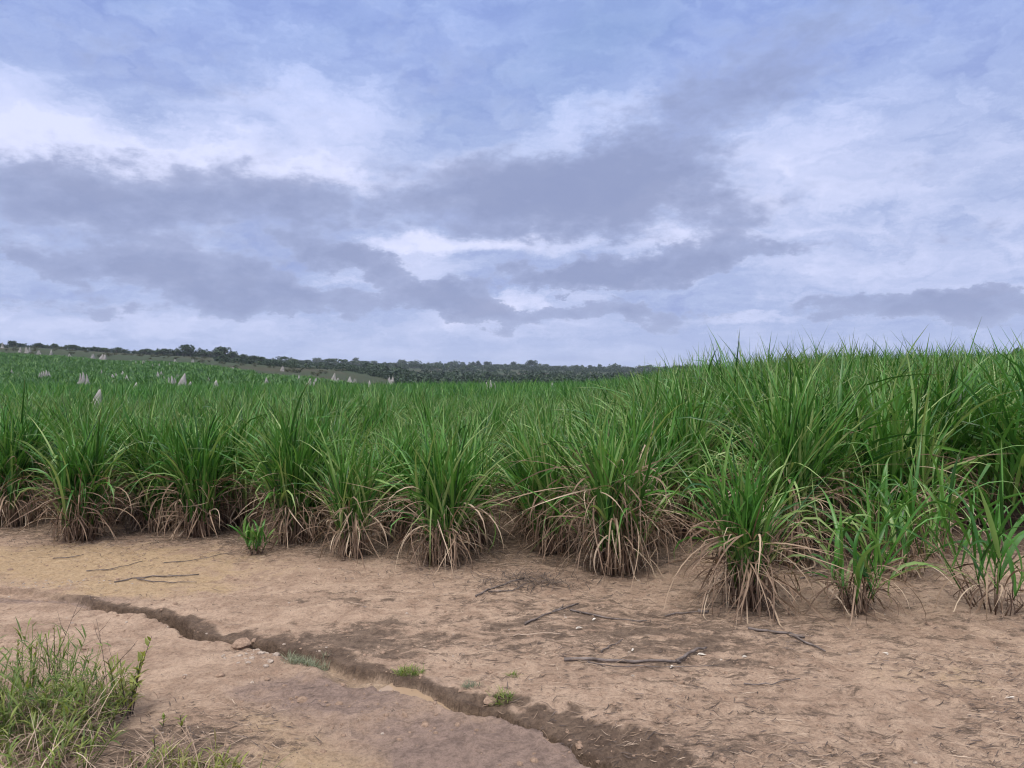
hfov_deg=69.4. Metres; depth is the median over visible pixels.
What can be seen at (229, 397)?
cane clump
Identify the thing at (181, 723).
leafy weed
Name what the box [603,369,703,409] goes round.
cane clump
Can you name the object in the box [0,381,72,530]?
cane clump
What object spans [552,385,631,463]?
cane clump
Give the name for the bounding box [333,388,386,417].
cane clump
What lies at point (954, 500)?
cane clump
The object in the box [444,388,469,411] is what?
cane clump
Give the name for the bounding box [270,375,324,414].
cane clump
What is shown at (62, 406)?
cane clump
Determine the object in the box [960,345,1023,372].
cane clump
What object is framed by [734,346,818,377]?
cane clump
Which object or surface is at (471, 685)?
weed
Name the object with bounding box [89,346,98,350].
tree
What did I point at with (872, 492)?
cane clump
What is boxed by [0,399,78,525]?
cane clump
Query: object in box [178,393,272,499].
cane clump
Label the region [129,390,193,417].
cane clump
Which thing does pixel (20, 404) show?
cane clump
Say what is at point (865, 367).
cane clump
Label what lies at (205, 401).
cane clump
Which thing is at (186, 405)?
cane clump
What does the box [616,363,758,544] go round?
cane clump
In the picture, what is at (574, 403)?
cane clump
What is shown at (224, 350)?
tree
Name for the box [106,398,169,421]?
cane clump
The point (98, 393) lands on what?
termite mound
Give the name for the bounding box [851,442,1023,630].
cane clump
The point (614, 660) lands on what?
dead cane stalk
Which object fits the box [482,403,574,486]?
cane clump
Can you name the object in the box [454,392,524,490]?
cane clump
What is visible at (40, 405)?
cane clump
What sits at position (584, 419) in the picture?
cane clump
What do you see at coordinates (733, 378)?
cane clump
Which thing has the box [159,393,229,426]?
cane clump
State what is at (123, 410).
cane clump
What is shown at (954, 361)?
cane clump
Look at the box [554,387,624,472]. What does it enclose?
cane clump
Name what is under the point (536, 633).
pale twig
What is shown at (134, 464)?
cane clump
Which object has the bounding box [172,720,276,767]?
grass tuft
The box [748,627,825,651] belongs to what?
dead twig
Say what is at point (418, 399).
cane clump
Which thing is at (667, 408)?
cane clump
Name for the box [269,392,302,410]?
cane clump
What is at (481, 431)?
cane clump
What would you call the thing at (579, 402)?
cane clump
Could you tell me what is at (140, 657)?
leafy weed
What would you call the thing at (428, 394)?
cane clump
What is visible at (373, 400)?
cane clump
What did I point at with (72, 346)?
tree
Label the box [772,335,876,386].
cane clump
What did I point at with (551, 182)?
sky
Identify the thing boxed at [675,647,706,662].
dead cane stalk
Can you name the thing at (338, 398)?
cane clump
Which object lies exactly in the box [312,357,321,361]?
tree
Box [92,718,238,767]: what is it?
grass tuft
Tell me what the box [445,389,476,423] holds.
cane clump
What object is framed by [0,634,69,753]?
grass tuft
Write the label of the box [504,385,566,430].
cane clump
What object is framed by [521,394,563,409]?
cane clump
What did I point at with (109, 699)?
grass tuft
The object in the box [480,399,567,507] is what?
cane clump
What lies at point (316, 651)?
pebbles
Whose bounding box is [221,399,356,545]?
cane clump
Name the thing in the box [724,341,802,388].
cane clump
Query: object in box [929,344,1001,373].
cane clump
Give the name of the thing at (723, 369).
cane clump
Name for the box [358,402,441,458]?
cane clump
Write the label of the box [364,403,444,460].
cane clump
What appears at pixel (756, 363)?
cane clump
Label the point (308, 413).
cane clump
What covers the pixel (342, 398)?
cane clump
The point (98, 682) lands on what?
leafy weed
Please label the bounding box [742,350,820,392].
cane clump
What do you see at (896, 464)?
cane clump
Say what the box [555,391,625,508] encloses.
cane clump
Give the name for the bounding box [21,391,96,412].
cane clump
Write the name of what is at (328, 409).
cane clump
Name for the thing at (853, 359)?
cane clump
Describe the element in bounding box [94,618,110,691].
dry stem
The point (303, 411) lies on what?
cane clump
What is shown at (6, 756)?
grass tuft
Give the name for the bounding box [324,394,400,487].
cane clump
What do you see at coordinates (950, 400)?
cane clump
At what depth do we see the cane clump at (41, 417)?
9.19 m
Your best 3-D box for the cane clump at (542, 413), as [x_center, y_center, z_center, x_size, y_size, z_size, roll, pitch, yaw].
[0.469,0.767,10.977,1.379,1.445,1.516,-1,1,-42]
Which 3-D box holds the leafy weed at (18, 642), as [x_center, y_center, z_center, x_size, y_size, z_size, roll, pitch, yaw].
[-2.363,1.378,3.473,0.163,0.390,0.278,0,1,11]
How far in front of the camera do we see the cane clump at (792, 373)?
8.12 m
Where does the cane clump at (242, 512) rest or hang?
on the ground
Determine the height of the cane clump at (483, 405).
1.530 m
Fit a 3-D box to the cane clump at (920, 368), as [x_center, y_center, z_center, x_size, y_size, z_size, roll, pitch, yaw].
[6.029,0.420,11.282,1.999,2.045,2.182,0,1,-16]
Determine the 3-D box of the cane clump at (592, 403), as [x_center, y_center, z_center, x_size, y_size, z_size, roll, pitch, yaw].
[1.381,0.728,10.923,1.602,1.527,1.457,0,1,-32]
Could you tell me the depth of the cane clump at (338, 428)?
7.79 m
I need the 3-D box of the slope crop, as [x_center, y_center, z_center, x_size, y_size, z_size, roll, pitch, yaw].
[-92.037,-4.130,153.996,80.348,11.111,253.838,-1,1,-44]
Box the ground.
[0,347,1023,767]
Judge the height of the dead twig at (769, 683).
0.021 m
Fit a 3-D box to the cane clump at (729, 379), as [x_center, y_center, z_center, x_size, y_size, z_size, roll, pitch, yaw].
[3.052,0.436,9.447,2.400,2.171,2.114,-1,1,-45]
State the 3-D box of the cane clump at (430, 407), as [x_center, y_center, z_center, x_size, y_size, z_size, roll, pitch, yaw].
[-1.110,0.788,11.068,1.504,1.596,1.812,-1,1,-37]
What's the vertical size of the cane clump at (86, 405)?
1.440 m
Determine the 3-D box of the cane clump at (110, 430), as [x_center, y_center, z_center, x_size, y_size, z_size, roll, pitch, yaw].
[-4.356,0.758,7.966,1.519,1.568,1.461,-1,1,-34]
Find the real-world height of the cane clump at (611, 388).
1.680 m
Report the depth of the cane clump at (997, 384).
8.81 m
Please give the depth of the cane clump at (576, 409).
11.49 m
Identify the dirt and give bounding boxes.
[378,683,449,709]
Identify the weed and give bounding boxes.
[1,639,38,707]
[44,627,62,694]
[92,669,113,705]
[103,636,152,719]
[158,713,168,727]
[174,713,187,731]
[277,651,330,670]
[391,662,425,676]
[461,679,482,688]
[487,685,514,705]
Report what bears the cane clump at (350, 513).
on the ground
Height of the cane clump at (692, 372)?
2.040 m
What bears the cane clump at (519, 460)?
on the ground
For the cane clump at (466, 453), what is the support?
on the ground
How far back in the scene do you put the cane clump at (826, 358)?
14.49 m
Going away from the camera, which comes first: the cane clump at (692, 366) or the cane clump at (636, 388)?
the cane clump at (636, 388)
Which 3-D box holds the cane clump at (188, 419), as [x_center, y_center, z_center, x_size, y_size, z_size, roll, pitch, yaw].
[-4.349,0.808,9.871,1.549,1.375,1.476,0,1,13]
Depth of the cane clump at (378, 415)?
10.40 m
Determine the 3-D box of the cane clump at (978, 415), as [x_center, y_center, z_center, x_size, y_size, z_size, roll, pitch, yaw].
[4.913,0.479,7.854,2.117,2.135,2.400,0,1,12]
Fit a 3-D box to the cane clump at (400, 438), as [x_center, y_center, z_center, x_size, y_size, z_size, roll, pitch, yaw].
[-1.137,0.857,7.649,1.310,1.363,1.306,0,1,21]
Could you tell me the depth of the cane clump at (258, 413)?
10.39 m
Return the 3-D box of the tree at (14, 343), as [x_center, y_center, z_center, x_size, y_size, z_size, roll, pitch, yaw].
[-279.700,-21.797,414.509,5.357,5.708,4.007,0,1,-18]
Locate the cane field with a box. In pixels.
[0,327,1023,509]
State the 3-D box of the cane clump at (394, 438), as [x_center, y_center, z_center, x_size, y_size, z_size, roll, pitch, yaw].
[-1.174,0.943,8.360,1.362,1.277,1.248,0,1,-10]
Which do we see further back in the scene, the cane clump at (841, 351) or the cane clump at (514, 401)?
the cane clump at (514, 401)
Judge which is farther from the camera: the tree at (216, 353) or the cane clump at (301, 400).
the tree at (216, 353)
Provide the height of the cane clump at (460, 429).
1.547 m
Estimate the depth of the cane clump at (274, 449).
7.49 m
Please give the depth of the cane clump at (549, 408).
11.47 m
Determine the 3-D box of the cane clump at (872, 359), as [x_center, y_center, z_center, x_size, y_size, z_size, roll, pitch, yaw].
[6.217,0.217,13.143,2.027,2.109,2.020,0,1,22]
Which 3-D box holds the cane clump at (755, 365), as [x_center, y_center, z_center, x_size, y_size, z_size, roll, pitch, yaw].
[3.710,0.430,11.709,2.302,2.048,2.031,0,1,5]
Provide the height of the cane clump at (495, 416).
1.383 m
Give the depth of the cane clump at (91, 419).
8.43 m
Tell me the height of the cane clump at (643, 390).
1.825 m
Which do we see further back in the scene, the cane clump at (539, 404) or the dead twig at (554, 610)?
the cane clump at (539, 404)
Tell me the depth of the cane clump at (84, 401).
13.17 m
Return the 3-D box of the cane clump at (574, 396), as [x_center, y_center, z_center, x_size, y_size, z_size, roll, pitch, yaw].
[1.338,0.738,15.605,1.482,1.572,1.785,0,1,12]
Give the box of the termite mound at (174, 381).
[168,376,175,384]
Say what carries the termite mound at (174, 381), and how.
on the ground
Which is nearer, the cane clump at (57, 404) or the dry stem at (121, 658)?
the dry stem at (121, 658)
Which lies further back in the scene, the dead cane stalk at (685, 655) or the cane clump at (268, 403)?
the cane clump at (268, 403)
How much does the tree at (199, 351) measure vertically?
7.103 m
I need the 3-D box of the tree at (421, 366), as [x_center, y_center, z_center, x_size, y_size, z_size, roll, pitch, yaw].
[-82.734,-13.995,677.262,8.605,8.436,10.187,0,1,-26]
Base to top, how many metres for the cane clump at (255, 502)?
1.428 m
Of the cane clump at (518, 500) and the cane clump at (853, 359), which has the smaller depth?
the cane clump at (518, 500)
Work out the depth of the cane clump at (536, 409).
11.97 m
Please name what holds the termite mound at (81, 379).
on the ground
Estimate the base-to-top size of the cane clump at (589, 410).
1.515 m
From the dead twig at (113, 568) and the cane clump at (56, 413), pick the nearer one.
the dead twig at (113, 568)
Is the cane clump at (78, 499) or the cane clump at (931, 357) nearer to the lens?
the cane clump at (78, 499)
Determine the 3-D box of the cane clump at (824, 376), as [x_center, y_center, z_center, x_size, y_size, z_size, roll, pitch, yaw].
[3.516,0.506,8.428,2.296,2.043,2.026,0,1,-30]
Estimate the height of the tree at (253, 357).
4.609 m
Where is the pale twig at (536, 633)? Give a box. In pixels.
[513,632,560,636]
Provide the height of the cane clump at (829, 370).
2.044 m
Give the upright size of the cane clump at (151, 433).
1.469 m
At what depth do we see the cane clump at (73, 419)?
8.96 m
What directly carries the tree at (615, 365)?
on the ground
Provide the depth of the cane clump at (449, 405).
13.44 m
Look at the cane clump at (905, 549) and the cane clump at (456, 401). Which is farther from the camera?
the cane clump at (456, 401)
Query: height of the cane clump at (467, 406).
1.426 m
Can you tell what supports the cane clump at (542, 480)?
on the ground
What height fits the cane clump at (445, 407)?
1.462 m
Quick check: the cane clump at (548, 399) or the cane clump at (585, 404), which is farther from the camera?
the cane clump at (548, 399)
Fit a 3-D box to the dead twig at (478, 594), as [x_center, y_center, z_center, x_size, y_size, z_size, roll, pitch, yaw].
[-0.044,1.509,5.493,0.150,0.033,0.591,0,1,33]
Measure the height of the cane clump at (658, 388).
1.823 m
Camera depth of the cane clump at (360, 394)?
15.71 m
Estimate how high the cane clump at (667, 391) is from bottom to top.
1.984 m
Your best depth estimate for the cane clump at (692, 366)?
15.54 m
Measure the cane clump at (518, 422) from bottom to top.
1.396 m
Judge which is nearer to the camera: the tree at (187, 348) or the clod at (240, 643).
the clod at (240, 643)
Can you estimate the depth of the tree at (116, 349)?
414.13 m
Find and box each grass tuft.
[0,617,123,745]
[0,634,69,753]
[0,643,144,767]
[0,699,127,767]
[38,653,175,748]
[85,728,203,767]
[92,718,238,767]
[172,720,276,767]
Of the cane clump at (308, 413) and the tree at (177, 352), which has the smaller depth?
the cane clump at (308, 413)
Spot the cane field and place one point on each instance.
(1015, 460)
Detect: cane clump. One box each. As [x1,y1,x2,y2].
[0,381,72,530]
[0,389,35,414]
[0,395,165,546]
[0,397,81,517]
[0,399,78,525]
[1,393,92,501]
[1,394,53,427]
[2,394,46,413]
[10,387,104,493]
[14,393,61,424]
[15,394,70,421]
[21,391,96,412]
[24,381,133,427]
[24,392,159,528]
[24,393,138,507]
[42,377,115,411]
[52,393,94,415]
[54,390,116,416]
[56,391,113,415]
[57,388,123,421]
[59,390,168,425]
[63,390,164,434]
[63,397,174,512]
[79,390,201,528]
[83,379,188,527]
[89,386,216,534]
[93,396,174,422]
[97,392,144,410]
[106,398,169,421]
[114,400,210,431]
[115,391,176,420]
[117,384,254,540]
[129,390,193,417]
[136,398,188,420]
[144,385,294,530]
[146,397,201,427]
[147,393,227,513]
[147,395,217,434]
[159,391,229,420]
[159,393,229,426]
[166,390,227,413]
[170,390,214,416]
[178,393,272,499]
[179,397,255,424]
[185,394,295,515]
[198,389,282,429]
[200,383,296,433]
[202,379,356,549]
[204,380,265,420]
[209,388,250,409]
[214,391,347,531]
[221,399,301,506]
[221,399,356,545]
[222,383,295,421]
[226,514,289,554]
[239,385,306,417]
[246,397,310,434]
[260,376,364,446]
[261,389,350,434]
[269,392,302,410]
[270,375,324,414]
[279,406,421,570]
[280,376,367,429]
[293,374,370,423]
[293,379,364,417]
[293,394,392,525]
[296,396,381,457]
[298,378,390,431]
[301,404,369,477]
[306,384,363,407]
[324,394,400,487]
[326,411,464,543]
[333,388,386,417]
[334,401,415,458]
[335,382,416,426]
[343,394,538,580]
[343,407,437,531]
[345,383,383,400]
[345,383,417,409]
[351,386,400,412]
[353,416,431,515]
[354,383,428,436]
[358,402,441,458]
[362,391,416,424]
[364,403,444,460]
[384,400,472,443]
[385,387,443,413]
[386,389,477,437]
[396,416,521,552]
[399,389,473,422]
[401,399,518,515]
[403,416,523,537]
[406,383,451,403]
[413,386,464,431]
[414,400,522,513]
[422,391,471,412]
[438,390,490,413]
[438,410,510,492]
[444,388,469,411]
[444,405,514,503]
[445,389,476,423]
[451,383,511,425]
[451,388,511,414]
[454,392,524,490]
[454,394,524,420]
[454,396,525,465]
[462,384,541,477]
[477,389,510,422]
[477,411,588,547]
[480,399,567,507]
[481,359,728,589]
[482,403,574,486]
[487,393,617,562]
[487,395,574,463]
[491,418,589,530]
[492,390,532,409]
[492,409,582,534]
[498,391,528,412]
[498,396,530,423]
[502,394,576,447]
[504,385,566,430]
[509,390,576,425]
[518,394,568,419]
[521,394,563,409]
[523,394,576,463]
[526,390,560,404]
[533,398,643,510]
[549,381,614,417]
[552,385,591,410]
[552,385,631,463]
[552,392,609,476]
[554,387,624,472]
[555,379,735,532]
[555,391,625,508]
[555,392,601,413]
[558,389,595,417]
[561,391,602,408]
[563,389,606,460]
[564,370,715,556]
[567,383,630,421]
[572,361,728,453]
[574,349,760,537]
[587,377,631,399]
[600,355,755,529]
[602,375,667,408]
[603,365,702,422]
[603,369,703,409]
[605,376,642,402]
[608,414,887,638]
[612,362,726,477]
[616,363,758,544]
[618,368,702,419]
[631,365,697,391]
[637,338,762,401]
[647,359,703,392]
[649,350,729,405]
[653,358,730,394]
[658,337,950,562]
[661,341,839,517]
[667,355,722,379]
[678,341,828,481]
[682,327,831,491]
[686,337,918,573]
[693,347,744,378]
[693,353,829,411]
[696,349,762,385]
[701,360,905,527]
[710,333,853,411]
[722,345,807,379]
[724,338,931,416]
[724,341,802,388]
[725,329,921,433]
[725,338,827,378]
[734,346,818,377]
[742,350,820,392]
[762,337,936,530]
[763,475,987,625]
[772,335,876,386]
[782,336,920,400]
[784,345,898,396]
[792,344,882,386]
[801,325,976,500]
[801,340,906,381]
[808,346,856,368]
[813,347,1000,554]
[814,317,1023,539]
[816,425,966,573]
[821,338,895,373]
[829,431,990,586]
[832,345,903,381]
[844,349,901,386]
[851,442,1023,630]
[859,400,1021,561]
[863,331,989,396]
[865,333,947,391]
[876,341,1023,514]
[879,347,968,368]
[884,342,1013,409]
[885,353,958,380]
[890,329,1023,527]
[892,337,967,377]
[914,342,1011,377]
[918,340,1012,379]
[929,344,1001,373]
[930,344,995,379]
[938,336,1023,507]
[943,338,1023,495]
[951,354,1017,383]
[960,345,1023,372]
[961,345,1015,377]
[975,352,1023,386]
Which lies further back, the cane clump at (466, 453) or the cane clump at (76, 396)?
the cane clump at (76, 396)
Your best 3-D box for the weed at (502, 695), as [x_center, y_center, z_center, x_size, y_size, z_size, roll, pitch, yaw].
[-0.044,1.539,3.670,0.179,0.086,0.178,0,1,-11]
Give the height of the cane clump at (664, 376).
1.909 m
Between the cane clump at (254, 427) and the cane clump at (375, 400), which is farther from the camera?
the cane clump at (375, 400)
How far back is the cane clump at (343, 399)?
11.74 m
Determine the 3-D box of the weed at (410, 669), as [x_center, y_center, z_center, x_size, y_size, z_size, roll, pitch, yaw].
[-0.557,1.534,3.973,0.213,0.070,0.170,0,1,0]
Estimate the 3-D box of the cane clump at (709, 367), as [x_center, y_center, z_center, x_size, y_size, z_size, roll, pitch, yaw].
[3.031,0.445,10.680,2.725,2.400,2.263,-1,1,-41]
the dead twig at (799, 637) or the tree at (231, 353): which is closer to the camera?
the dead twig at (799, 637)
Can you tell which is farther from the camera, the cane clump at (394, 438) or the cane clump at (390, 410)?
the cane clump at (390, 410)
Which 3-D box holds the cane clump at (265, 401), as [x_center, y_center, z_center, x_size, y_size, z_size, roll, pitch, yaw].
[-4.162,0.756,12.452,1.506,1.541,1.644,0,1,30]
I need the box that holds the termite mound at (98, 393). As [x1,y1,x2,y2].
[91,389,101,410]
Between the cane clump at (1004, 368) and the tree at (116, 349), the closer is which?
the cane clump at (1004, 368)
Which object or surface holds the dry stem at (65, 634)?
on the ground
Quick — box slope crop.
[0,351,485,386]
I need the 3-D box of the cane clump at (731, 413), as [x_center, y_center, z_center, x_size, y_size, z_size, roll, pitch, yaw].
[2.933,0.627,7.537,1.941,1.986,2.119,-1,1,-43]
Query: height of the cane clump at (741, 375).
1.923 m
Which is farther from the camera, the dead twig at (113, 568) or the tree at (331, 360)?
the tree at (331, 360)
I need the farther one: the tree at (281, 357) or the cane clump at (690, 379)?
the tree at (281, 357)
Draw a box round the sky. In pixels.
[0,0,1023,367]
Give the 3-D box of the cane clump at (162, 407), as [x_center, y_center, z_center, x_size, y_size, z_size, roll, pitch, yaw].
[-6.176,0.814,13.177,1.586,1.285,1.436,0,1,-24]
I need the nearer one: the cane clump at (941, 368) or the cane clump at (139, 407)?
the cane clump at (941, 368)
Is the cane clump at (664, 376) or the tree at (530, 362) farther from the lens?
the tree at (530, 362)
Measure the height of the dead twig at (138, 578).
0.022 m
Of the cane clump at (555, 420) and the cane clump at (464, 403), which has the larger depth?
the cane clump at (464, 403)
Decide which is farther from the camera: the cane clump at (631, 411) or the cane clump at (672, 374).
the cane clump at (672, 374)
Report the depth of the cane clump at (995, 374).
9.79 m
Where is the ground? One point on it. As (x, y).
(310, 615)
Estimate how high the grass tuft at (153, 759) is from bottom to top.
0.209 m
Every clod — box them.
[231,637,251,649]
[483,696,496,705]
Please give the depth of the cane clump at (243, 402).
11.42 m
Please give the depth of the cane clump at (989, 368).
10.69 m
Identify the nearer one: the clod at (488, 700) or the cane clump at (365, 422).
the clod at (488, 700)
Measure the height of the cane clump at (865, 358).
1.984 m
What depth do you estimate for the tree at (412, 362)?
956.75 m
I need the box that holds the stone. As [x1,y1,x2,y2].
[216,672,224,677]
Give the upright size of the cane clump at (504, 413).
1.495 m
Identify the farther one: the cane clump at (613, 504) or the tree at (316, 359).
the tree at (316, 359)
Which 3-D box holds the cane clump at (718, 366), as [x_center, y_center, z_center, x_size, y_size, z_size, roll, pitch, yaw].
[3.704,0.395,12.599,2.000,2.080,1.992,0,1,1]
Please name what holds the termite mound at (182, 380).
on the ground
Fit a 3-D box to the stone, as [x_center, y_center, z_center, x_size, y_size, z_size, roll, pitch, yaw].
[-1.544,1.542,3.913,0.044,0.025,0.044,0,1,-2]
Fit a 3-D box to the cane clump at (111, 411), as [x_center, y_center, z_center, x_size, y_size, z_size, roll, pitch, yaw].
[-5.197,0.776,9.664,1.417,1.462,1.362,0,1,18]
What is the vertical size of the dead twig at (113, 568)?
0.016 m
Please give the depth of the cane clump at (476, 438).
8.40 m
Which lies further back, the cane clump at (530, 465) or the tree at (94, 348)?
the tree at (94, 348)
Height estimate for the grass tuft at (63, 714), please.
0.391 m
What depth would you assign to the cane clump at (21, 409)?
10.28 m
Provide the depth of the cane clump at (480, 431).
9.15 m
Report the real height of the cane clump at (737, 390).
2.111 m
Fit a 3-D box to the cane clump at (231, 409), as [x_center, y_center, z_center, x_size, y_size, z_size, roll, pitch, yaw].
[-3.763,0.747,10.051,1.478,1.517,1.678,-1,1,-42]
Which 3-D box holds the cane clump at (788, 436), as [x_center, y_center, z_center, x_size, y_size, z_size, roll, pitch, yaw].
[2.370,0.567,6.112,1.875,2.030,2.008,0,1,25]
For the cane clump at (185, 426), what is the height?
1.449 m
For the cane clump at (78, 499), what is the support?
on the ground
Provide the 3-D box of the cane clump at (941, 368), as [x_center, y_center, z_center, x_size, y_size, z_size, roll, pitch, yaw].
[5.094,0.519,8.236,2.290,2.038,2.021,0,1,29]
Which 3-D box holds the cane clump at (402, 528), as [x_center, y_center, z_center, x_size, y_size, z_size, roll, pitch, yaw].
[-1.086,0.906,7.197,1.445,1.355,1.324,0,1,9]
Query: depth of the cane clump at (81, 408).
10.07 m
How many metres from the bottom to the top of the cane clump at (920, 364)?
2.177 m
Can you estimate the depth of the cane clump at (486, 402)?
14.05 m
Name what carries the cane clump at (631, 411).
on the ground
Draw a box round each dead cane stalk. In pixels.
[564,657,716,667]
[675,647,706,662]
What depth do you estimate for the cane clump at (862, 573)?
4.96 m
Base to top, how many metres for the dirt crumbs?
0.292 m
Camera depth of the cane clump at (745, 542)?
5.03 m
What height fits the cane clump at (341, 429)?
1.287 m
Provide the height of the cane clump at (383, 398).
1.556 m
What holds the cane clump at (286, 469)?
on the ground
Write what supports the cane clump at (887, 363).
on the ground
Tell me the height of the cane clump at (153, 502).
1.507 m
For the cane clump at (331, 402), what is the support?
on the ground
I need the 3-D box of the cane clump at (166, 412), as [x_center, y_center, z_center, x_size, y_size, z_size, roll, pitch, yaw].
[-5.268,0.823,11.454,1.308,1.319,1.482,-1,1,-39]
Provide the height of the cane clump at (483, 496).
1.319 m
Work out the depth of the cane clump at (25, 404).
12.79 m
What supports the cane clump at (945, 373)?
on the ground
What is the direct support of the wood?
on the ground
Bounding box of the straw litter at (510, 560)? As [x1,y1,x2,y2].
[0,526,1023,767]
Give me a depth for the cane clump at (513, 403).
14.91 m
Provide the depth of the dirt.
3.85 m
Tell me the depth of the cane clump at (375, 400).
11.80 m
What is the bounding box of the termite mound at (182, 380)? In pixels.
[178,373,191,385]
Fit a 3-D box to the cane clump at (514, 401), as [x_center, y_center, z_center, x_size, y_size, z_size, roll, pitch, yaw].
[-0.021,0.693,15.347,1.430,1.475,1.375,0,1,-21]
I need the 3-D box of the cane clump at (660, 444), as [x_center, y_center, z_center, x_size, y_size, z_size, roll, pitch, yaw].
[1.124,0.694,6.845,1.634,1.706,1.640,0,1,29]
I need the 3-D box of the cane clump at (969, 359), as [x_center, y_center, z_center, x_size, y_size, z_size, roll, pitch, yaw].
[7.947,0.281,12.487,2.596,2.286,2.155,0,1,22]
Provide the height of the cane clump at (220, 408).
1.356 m
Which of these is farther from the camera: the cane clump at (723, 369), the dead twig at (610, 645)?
the cane clump at (723, 369)
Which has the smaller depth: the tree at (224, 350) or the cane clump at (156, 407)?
the cane clump at (156, 407)
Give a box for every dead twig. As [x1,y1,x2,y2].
[86,561,141,570]
[114,574,198,582]
[164,552,232,562]
[475,578,532,596]
[524,603,646,624]
[600,639,622,651]
[665,609,708,615]
[744,678,799,684]
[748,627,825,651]
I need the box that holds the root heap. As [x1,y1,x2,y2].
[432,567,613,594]
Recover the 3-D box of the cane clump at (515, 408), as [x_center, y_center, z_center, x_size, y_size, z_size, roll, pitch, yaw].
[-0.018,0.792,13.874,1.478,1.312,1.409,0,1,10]
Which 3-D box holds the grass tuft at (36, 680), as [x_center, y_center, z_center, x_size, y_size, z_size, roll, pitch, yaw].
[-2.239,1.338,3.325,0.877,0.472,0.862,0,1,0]
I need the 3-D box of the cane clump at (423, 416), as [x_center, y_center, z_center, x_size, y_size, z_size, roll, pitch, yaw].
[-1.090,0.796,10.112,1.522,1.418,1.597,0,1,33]
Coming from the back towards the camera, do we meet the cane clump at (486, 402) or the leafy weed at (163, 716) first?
the cane clump at (486, 402)
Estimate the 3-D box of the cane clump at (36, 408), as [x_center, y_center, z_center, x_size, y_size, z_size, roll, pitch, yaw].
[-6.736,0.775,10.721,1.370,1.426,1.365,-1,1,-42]
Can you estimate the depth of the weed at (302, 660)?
4.14 m
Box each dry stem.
[44,600,84,693]
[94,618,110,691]
[105,641,136,676]
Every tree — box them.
[7,340,17,346]
[68,345,78,349]
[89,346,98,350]
[113,347,121,352]
[156,348,170,355]
[170,348,183,354]
[179,344,195,356]
[194,348,207,355]
[199,351,208,356]
[210,350,223,356]
[212,346,231,355]
[228,351,237,357]
[247,355,257,358]
[276,356,288,360]
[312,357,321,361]
[324,358,340,363]
[407,359,421,364]
[417,364,426,368]
[526,360,537,365]
[609,363,620,368]
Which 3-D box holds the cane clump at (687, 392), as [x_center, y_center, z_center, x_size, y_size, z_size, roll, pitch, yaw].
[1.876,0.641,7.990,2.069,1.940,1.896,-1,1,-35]
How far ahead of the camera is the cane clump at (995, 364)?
11.86 m
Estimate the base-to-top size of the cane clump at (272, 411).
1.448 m
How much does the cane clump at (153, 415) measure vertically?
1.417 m
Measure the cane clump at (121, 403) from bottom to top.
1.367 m
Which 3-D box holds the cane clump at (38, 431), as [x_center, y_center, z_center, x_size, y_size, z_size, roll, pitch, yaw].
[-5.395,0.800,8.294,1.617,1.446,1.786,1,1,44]
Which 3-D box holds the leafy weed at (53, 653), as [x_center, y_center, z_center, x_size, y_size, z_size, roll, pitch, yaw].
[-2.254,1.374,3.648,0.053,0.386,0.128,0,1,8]
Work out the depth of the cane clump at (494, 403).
13.00 m
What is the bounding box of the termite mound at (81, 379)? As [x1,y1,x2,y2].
[77,373,89,384]
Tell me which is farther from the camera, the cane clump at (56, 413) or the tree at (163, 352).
the tree at (163, 352)
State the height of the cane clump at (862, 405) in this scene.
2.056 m
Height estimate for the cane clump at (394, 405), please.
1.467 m
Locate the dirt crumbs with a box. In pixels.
[0,543,1023,767]
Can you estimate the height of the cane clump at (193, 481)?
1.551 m
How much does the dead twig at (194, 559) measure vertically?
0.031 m
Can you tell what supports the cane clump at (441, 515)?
on the ground
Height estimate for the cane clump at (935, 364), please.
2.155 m
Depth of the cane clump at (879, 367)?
10.32 m
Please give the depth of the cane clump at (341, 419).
9.43 m
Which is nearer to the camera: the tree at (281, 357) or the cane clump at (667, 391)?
the cane clump at (667, 391)
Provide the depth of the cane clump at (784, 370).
9.20 m
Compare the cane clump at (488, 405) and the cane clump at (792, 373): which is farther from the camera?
the cane clump at (488, 405)
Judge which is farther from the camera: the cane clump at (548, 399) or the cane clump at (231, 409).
the cane clump at (548, 399)
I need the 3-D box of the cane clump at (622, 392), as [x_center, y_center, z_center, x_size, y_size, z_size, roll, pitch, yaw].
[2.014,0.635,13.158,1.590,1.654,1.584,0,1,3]
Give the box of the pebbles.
[8,554,1008,763]
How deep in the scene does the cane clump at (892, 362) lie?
10.33 m
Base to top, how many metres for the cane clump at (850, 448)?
2.246 m
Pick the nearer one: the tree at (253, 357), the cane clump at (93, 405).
the cane clump at (93, 405)
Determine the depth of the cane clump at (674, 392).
9.23 m
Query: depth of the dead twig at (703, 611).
4.96 m
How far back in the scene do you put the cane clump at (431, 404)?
10.69 m
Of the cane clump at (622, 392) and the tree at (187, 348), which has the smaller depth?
the cane clump at (622, 392)
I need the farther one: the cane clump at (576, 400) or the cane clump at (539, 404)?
the cane clump at (576, 400)
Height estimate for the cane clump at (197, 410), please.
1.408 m
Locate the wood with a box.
[0,343,688,384]
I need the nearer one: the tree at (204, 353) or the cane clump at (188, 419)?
the cane clump at (188, 419)

